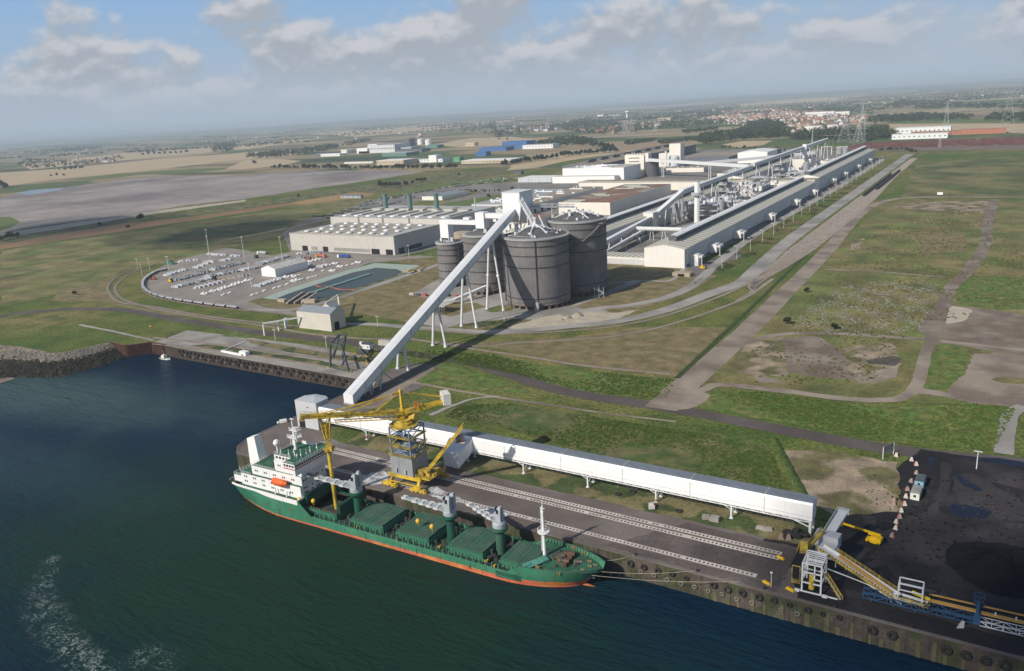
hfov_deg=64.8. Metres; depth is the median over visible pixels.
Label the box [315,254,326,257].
lorry
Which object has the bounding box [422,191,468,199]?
hall
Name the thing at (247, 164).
field
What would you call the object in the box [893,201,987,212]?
bare ground
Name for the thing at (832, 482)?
bare ground
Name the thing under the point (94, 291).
dry field
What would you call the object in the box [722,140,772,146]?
field
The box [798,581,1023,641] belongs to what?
wheel track
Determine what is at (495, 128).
wood
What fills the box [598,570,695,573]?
mooring line
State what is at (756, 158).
conveyor gallery
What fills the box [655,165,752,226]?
overland gallery
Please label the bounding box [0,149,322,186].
field
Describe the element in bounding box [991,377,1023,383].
grass island
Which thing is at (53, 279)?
meadow
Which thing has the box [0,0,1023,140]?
sky
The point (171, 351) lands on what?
basin wall
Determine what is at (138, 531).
water
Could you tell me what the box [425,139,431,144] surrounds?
tank
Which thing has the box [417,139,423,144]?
tank
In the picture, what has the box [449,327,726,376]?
meadow
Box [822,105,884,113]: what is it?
wood
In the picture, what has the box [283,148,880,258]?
paving
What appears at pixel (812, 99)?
field
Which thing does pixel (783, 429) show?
dark road
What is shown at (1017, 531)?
slurry
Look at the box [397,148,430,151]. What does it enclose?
hall
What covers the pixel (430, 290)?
yard patch
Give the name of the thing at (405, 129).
field
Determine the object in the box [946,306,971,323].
sand heap
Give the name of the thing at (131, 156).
field
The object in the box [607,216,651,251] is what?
gallery
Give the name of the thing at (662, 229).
gas duct
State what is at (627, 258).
annexe
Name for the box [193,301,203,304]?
rail wagon
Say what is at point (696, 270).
asphalt apron
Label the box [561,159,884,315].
road
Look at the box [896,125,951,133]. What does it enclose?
hall
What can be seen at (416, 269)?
pond inlet
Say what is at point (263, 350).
railway track
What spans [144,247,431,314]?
yard
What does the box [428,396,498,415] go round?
path
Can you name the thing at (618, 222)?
pot room
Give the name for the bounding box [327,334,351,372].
portal frame
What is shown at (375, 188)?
scrub strip
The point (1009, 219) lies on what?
meadow
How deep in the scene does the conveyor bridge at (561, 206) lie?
659.91 m
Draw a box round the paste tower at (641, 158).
[625,152,651,175]
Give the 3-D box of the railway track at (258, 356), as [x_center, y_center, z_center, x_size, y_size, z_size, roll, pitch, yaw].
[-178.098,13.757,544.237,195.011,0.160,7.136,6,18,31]
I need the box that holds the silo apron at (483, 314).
[406,279,640,329]
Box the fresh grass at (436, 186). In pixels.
[363,177,508,202]
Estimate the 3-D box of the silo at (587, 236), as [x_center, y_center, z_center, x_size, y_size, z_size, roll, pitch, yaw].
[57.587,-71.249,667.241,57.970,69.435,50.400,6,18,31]
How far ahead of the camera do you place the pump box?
548.38 m
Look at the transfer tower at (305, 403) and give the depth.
408.09 m
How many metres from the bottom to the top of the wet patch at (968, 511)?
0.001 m
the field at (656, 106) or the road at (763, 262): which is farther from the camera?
the field at (656, 106)
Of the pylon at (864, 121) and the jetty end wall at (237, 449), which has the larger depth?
the pylon at (864, 121)
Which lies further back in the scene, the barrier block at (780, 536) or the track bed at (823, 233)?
the track bed at (823, 233)
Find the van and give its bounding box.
[277,419,286,423]
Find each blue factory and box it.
[479,146,513,151]
[502,140,535,148]
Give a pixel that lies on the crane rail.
(594, 512)
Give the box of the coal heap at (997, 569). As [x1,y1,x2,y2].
[945,541,1023,598]
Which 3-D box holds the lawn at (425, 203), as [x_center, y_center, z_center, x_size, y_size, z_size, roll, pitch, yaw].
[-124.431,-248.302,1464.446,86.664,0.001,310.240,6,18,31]
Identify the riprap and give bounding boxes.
[0,343,124,378]
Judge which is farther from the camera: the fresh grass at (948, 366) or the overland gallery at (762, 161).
the overland gallery at (762, 161)
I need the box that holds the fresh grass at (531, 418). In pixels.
[442,403,789,490]
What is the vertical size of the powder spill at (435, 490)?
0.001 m
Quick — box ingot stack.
[192,279,202,282]
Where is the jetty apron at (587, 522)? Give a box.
[239,381,1023,656]
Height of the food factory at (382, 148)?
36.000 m
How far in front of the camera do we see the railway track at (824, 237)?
889.52 m
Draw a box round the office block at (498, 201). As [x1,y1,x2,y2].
[472,189,564,206]
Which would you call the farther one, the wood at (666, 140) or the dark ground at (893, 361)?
the wood at (666, 140)
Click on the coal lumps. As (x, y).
(955, 541)
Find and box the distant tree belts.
[0,85,1023,158]
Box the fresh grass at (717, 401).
[698,391,1005,449]
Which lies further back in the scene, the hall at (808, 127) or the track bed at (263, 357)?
the hall at (808, 127)
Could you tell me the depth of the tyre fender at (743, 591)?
255.75 m
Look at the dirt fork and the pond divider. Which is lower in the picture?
the dirt fork
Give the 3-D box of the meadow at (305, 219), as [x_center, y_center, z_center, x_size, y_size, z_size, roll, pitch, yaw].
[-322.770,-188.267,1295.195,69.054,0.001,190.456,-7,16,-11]
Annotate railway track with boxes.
[106,268,153,306]
[114,263,157,308]
[142,269,296,315]
[152,337,370,362]
[155,278,773,346]
[155,306,297,326]
[162,344,358,371]
[413,338,668,373]
[420,271,767,334]
[737,158,912,299]
[738,158,916,299]
[744,160,912,295]
[746,159,912,294]
[748,158,915,294]
[750,158,914,290]
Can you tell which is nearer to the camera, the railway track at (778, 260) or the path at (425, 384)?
the path at (425, 384)
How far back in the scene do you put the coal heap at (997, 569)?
252.72 m
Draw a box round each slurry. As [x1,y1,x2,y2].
[869,511,1023,567]
[951,472,1023,520]
[973,462,1023,488]
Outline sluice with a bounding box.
[277,292,317,303]
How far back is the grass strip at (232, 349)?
541.95 m
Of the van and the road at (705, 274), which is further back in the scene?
the road at (705, 274)
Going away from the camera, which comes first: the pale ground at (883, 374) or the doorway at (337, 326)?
the pale ground at (883, 374)
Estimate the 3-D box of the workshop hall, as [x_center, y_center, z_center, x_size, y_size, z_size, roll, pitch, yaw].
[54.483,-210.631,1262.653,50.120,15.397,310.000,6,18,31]
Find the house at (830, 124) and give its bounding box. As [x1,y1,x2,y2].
[827,122,836,127]
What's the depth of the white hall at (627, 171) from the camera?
1605.14 m
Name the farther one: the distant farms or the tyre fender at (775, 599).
the distant farms
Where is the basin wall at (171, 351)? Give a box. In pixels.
[165,345,356,388]
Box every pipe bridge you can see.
[262,316,301,335]
[325,294,339,304]
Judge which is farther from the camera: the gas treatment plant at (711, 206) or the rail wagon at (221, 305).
the gas treatment plant at (711, 206)
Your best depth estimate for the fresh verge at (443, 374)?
467.82 m
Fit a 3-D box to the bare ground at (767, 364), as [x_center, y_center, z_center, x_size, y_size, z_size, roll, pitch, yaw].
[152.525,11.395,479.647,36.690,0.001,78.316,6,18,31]
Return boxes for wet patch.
[928,457,934,466]
[949,504,991,518]
[953,473,982,490]
[963,456,1023,466]
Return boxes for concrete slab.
[755,525,764,530]
[764,527,772,531]
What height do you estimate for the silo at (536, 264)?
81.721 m
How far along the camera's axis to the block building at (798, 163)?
1556.39 m
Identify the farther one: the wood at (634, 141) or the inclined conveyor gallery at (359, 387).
the wood at (634, 141)
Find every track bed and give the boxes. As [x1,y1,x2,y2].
[106,269,149,306]
[114,263,158,308]
[141,276,293,315]
[154,306,296,326]
[155,337,369,363]
[155,344,359,372]
[411,338,670,374]
[419,278,753,334]
[736,162,912,299]
[748,165,902,294]
[749,192,870,290]
[750,180,888,287]
[750,190,875,285]
[758,184,885,280]
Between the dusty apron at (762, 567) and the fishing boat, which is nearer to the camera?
the dusty apron at (762, 567)
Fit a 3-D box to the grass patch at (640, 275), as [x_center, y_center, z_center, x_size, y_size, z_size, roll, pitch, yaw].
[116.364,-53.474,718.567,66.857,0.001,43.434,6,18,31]
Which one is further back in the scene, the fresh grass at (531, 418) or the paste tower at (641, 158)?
the paste tower at (641, 158)
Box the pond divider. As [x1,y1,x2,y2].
[311,273,369,292]
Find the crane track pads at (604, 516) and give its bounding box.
[333,451,778,559]
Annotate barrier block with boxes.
[778,533,783,539]
[786,534,791,540]
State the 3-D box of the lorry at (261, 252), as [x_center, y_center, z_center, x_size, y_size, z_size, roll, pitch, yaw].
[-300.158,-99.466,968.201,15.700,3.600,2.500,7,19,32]
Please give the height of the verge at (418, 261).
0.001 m
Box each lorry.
[257,251,266,253]
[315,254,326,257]
[337,254,350,257]
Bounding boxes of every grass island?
[448,318,531,329]
[485,305,513,311]
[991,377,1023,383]
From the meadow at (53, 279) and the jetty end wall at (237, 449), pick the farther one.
the meadow at (53, 279)
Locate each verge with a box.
[379,350,673,397]
[393,259,437,264]
[406,364,531,392]
[421,250,436,256]
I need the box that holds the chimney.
[691,180,702,222]
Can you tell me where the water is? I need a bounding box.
[0,353,966,670]
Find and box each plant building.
[733,199,745,205]
[771,176,795,177]
[816,158,833,165]
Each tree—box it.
[5,232,14,236]
[136,213,143,219]
[783,316,791,323]
[830,323,838,329]
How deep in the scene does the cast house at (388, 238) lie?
947.18 m
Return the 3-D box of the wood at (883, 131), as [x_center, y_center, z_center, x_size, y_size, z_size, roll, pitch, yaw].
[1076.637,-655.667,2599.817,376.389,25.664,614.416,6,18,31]
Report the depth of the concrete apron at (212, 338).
559.58 m
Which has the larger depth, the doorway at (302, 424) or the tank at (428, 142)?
the tank at (428, 142)
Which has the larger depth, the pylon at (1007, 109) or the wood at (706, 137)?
the wood at (706, 137)
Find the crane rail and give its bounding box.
[325,450,776,579]
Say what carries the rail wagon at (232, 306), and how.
on the railway track at (219, 307)
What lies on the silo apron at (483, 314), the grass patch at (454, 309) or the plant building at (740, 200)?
the grass patch at (454, 309)
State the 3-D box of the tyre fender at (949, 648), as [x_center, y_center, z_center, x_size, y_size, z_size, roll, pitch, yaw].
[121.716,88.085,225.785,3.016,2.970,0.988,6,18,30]
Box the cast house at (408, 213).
[330,193,495,239]
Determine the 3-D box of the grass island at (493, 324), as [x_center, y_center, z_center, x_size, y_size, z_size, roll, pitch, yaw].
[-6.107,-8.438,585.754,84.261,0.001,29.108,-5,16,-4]
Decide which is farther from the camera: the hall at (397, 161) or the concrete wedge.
the hall at (397, 161)
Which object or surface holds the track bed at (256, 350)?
on the concrete apron at (212, 338)
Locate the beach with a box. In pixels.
[0,377,14,382]
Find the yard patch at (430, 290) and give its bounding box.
[408,282,485,302]
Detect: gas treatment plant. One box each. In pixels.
[672,190,739,223]
[717,176,778,199]
[772,146,848,176]
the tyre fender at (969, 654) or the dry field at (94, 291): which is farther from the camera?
the dry field at (94, 291)
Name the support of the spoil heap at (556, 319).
on the rubble ground at (552, 321)
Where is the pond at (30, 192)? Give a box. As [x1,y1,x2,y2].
[19,188,62,194]
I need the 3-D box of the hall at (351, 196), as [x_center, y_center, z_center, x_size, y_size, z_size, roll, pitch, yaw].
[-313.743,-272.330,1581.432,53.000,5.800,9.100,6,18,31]
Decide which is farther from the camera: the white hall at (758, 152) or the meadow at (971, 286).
the white hall at (758, 152)
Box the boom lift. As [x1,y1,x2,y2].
[841,521,882,545]
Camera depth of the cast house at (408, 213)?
1043.96 m
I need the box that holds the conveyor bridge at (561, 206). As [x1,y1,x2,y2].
[530,203,574,216]
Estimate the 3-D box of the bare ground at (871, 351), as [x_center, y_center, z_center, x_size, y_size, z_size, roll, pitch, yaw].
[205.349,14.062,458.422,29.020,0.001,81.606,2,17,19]
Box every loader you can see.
[647,502,655,509]
[791,507,929,610]
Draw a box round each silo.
[435,237,465,286]
[462,229,504,294]
[501,197,570,311]
[546,207,607,297]
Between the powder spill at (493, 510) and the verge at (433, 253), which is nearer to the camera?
the powder spill at (493, 510)
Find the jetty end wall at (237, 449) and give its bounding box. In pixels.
[236,378,356,466]
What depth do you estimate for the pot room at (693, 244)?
848.34 m
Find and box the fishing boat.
[159,353,169,359]
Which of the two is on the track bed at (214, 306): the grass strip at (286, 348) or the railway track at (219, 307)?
the railway track at (219, 307)
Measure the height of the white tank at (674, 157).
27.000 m
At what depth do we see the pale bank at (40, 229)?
1456.14 m
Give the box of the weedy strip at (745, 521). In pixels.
[345,433,816,543]
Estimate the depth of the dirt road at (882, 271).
675.60 m
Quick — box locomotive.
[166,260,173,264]
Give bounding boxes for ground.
[0,84,1023,535]
[508,310,636,328]
[727,337,788,375]
[752,373,781,382]
[763,449,1023,655]
[782,336,857,379]
[783,450,901,515]
[845,342,901,375]
[851,238,863,249]
[854,367,897,383]
[865,356,901,365]
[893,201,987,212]
[916,232,969,253]
[918,305,1023,355]
[947,353,1023,405]
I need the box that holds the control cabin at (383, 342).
[378,339,390,347]
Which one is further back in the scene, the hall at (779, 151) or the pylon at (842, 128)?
the pylon at (842, 128)
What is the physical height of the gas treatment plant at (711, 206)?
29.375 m
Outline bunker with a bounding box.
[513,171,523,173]
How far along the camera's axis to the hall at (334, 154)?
3448.75 m
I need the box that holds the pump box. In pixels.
[221,341,249,355]
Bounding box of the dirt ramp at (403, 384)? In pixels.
[359,366,434,408]
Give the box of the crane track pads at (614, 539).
[325,465,756,577]
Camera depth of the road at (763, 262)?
679.34 m
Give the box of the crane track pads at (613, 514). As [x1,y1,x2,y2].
[334,448,781,554]
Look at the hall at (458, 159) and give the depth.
2516.39 m
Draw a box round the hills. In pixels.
[0,78,1023,147]
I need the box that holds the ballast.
[763,158,911,270]
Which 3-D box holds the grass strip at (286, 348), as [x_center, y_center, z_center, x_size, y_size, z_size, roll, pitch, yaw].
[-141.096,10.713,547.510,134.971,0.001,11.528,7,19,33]
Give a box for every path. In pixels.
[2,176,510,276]
[79,324,153,340]
[208,220,324,243]
[399,379,675,421]
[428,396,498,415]
[608,267,687,284]
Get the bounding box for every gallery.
[318,403,816,535]
[343,208,515,404]
[443,278,504,301]
[445,217,475,224]
[484,213,502,221]
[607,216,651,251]
[607,231,642,251]
[648,158,749,178]
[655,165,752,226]
[705,151,816,168]
[751,138,828,177]
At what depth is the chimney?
993.66 m
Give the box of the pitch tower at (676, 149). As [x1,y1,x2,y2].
[659,143,683,166]
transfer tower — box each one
[295,394,330,429]
[643,211,657,226]
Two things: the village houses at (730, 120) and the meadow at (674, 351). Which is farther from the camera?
the village houses at (730, 120)
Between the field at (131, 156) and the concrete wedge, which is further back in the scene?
the field at (131, 156)
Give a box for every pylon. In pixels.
[833,116,857,142]
[853,122,870,142]
[857,101,865,141]
[942,102,954,131]
[999,90,1022,131]
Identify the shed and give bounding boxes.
[261,257,307,276]
[296,301,345,331]
[435,302,452,314]
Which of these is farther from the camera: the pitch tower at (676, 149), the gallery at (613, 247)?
the pitch tower at (676, 149)
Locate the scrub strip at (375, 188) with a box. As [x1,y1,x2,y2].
[0,167,509,243]
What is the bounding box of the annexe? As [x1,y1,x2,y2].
[607,252,643,264]
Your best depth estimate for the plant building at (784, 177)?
1370.41 m
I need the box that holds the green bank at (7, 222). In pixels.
[0,217,19,230]
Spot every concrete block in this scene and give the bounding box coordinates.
[702,514,709,519]
[709,514,720,522]
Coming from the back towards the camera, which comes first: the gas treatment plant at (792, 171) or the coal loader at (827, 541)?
the gas treatment plant at (792, 171)
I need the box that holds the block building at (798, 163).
[792,144,815,170]
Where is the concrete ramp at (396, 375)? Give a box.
[340,364,439,425]
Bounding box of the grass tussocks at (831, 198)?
[694,167,885,282]
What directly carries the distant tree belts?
on the ground at (52, 332)
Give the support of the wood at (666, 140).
on the ground at (52, 332)
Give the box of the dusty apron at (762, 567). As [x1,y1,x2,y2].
[606,522,796,591]
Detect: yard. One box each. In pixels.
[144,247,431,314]
[823,139,1023,150]
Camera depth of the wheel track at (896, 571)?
261.78 m
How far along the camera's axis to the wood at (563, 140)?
3405.90 m
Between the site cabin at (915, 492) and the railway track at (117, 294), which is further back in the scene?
the railway track at (117, 294)
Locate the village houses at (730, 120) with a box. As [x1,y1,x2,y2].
[701,107,859,131]
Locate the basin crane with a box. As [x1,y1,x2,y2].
[351,341,374,363]
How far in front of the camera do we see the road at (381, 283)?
728.61 m
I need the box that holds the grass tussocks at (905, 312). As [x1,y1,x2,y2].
[730,205,1023,384]
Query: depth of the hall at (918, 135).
2251.90 m
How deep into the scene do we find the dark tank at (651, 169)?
1630.25 m
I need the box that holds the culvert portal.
[672,271,692,276]
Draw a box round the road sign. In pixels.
[882,442,893,458]
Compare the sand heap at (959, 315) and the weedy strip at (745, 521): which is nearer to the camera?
the weedy strip at (745, 521)
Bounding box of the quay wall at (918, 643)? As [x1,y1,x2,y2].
[236,452,1023,670]
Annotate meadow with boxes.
[0,171,533,306]
[288,211,328,224]
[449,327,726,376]
[706,200,1023,406]
[901,155,1023,196]
[954,276,1023,309]
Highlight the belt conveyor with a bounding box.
[862,587,1023,636]
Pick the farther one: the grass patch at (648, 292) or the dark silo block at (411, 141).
the dark silo block at (411, 141)
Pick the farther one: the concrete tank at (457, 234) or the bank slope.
the concrete tank at (457, 234)
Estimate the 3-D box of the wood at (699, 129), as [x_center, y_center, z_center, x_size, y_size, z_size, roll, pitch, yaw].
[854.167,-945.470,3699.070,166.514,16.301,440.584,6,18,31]
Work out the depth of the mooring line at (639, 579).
265.48 m
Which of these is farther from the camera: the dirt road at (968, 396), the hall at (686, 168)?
the hall at (686, 168)
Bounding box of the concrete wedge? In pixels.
[957,621,965,627]
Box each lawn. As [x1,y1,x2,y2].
[288,219,330,230]
[405,189,477,205]
[439,194,501,205]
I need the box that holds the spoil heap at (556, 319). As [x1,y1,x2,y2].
[507,315,603,324]
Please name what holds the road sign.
on the ground at (52, 332)
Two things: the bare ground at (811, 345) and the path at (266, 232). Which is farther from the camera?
the path at (266, 232)
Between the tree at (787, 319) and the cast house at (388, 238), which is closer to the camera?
the tree at (787, 319)
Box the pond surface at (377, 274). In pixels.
[278,268,401,299]
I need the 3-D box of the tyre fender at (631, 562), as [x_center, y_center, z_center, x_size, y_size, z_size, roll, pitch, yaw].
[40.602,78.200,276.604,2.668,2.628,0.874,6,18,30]
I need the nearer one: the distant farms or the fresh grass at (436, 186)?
the fresh grass at (436, 186)
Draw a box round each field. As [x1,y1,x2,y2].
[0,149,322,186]
[0,202,295,248]
[22,137,322,169]
[50,267,191,316]
[67,168,226,179]
[227,159,299,169]
[291,192,373,204]
[311,120,516,136]
[433,137,537,146]
[506,152,614,170]
[595,102,713,109]
[595,141,692,150]
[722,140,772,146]
[740,94,864,106]
[887,118,1023,123]
[888,123,1023,132]
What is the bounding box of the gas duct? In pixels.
[634,193,761,239]
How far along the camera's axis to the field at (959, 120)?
3101.52 m
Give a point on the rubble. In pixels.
(865, 299)
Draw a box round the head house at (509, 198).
[501,189,532,233]
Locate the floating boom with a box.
[314,284,354,289]
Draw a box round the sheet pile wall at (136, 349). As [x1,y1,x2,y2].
[110,341,165,356]
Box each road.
[0,307,1023,461]
[244,263,437,310]
[346,154,912,332]
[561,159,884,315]
[644,196,1023,410]
[685,341,938,401]
[740,332,1023,350]
[824,269,943,276]
[912,387,1023,403]
[924,199,998,341]
[994,404,1023,454]
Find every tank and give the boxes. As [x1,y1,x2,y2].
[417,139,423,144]
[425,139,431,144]
[454,231,470,256]
[645,161,658,176]
[668,155,679,165]
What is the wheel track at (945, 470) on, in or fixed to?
on the coal ground at (853, 539)
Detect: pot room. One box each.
[606,178,737,247]
[644,176,818,267]
[727,147,817,178]
[794,146,874,189]
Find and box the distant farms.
[0,87,1022,156]
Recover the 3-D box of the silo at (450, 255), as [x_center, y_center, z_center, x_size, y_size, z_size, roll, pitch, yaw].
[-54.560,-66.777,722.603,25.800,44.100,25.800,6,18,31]
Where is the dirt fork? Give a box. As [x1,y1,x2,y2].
[657,385,709,409]
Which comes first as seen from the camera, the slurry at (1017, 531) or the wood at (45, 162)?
the slurry at (1017, 531)
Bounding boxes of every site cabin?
[910,484,922,500]
[914,473,925,488]
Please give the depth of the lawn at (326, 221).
1215.57 m
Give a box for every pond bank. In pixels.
[264,263,422,300]
[317,272,406,300]
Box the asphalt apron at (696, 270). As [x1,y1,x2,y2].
[688,250,742,275]
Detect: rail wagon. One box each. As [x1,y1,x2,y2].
[174,298,183,301]
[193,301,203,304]
[215,304,225,307]
[226,305,238,308]
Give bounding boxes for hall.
[321,153,347,156]
[340,195,363,197]
[341,149,352,152]
[344,161,376,163]
[376,158,416,164]
[382,151,418,156]
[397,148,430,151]
[417,154,449,162]
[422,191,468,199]
[424,144,443,147]
[453,156,463,161]
[461,157,522,163]
[465,142,477,145]
[476,151,490,155]
[495,186,602,218]
[503,213,557,232]
[518,175,562,181]
[522,143,558,148]
[552,175,618,182]
[558,184,670,214]
[562,143,695,174]
[562,163,640,179]
[578,178,818,193]
[658,117,672,120]
[659,166,709,172]
[684,151,738,161]
[717,168,739,175]
[738,148,777,162]
[768,147,780,153]
[804,125,822,130]
[892,132,948,139]
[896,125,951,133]
[911,128,1005,134]
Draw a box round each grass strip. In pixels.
[191,344,357,370]
[246,339,373,361]
[770,437,807,493]
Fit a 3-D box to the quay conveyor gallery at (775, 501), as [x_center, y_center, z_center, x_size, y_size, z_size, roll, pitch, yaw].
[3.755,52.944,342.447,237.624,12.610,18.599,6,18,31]
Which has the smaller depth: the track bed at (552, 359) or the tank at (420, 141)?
the track bed at (552, 359)
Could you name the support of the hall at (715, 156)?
on the ground at (52, 332)
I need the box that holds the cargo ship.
[230,418,604,586]
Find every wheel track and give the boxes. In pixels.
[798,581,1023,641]
[827,552,945,580]
[836,505,1023,568]
[861,514,948,600]
[875,462,951,563]
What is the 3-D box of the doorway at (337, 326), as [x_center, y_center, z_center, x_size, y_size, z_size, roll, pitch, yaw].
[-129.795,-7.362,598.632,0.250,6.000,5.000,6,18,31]
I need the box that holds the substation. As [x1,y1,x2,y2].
[821,146,847,154]
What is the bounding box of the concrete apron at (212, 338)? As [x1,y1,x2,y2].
[154,330,374,377]
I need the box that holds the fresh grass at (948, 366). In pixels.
[924,345,970,390]
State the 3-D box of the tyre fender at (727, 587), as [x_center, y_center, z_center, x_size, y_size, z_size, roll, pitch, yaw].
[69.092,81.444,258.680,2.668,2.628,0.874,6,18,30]
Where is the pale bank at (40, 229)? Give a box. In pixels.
[0,200,244,235]
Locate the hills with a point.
(77, 139)
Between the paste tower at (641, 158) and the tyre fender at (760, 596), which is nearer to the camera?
the tyre fender at (760, 596)
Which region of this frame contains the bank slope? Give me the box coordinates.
[0,343,125,377]
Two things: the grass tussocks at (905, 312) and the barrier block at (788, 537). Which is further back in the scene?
the grass tussocks at (905, 312)
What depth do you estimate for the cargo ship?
311.22 m
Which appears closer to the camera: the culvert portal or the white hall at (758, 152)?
the culvert portal
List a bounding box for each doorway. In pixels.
[299,420,305,427]
[334,321,339,329]
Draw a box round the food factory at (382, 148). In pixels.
[357,143,419,153]
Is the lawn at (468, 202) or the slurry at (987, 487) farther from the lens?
the lawn at (468, 202)
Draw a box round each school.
[805,111,835,115]
[834,111,850,114]
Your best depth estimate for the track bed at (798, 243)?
809.31 m
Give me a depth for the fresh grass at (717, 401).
379.48 m
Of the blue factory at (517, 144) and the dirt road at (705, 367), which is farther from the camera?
the blue factory at (517, 144)
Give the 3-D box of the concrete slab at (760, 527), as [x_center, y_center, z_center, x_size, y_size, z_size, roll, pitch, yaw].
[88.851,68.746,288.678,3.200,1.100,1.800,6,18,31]
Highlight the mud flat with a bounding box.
[0,171,420,232]
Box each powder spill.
[362,471,389,484]
[426,486,460,502]
[484,507,508,516]
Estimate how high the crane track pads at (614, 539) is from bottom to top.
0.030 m
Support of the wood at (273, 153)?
on the ground at (52, 332)
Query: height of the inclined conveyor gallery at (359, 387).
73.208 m
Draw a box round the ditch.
[674,151,925,377]
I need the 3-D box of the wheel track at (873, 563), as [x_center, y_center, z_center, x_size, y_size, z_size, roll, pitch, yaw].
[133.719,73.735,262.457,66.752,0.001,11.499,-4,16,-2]
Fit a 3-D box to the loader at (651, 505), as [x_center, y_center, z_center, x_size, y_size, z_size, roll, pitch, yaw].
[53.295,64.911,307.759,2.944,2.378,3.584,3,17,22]
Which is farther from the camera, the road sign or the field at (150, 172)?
the field at (150, 172)
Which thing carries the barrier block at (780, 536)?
on the ground at (52, 332)
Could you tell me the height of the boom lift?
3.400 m
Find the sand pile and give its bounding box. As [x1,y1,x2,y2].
[571,312,583,317]
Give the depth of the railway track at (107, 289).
785.92 m
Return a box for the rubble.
[793,280,937,332]
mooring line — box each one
[592,575,738,581]
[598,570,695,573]
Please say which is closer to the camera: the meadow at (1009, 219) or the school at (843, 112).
the meadow at (1009, 219)
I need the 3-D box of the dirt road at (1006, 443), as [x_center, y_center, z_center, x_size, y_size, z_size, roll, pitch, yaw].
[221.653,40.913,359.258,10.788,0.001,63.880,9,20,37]
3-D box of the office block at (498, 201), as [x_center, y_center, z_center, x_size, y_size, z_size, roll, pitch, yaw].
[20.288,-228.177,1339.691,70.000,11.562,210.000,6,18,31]
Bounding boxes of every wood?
[17,155,123,167]
[212,141,236,151]
[245,143,338,157]
[341,138,371,145]
[484,116,611,134]
[489,121,508,139]
[537,134,596,145]
[564,117,727,134]
[624,137,655,144]
[635,107,736,120]
[658,136,696,143]
[682,126,717,132]
[694,126,790,143]
[722,108,877,130]
[739,117,789,134]
[790,124,901,139]
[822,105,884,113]
[867,111,974,121]
[884,99,1023,108]
[984,110,1023,120]
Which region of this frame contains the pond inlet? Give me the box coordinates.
[404,265,424,271]
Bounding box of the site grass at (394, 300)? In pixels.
[251,258,716,334]
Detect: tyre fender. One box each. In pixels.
[627,560,633,566]
[710,581,717,588]
[723,586,731,592]
[738,589,746,596]
[755,593,762,600]
[770,597,777,603]
[804,607,811,613]
[867,625,877,634]
[887,631,897,640]
[941,645,952,654]
[960,650,972,660]
[980,656,992,665]
[999,661,1011,670]
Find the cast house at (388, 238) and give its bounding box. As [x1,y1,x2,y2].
[289,221,442,254]
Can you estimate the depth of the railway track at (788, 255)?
883.00 m
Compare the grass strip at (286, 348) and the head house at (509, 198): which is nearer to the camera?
the grass strip at (286, 348)
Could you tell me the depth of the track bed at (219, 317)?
660.68 m
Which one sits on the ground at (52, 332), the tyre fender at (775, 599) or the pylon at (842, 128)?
the pylon at (842, 128)
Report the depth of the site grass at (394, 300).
689.75 m
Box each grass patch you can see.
[222,331,251,337]
[437,303,485,316]
[576,279,687,308]
[608,270,673,279]
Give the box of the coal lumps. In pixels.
[864,475,1023,582]
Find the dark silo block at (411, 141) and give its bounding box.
[402,138,415,145]
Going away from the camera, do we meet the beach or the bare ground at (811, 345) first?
the bare ground at (811, 345)
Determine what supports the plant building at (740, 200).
on the ground at (52, 332)
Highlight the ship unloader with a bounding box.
[299,386,466,508]

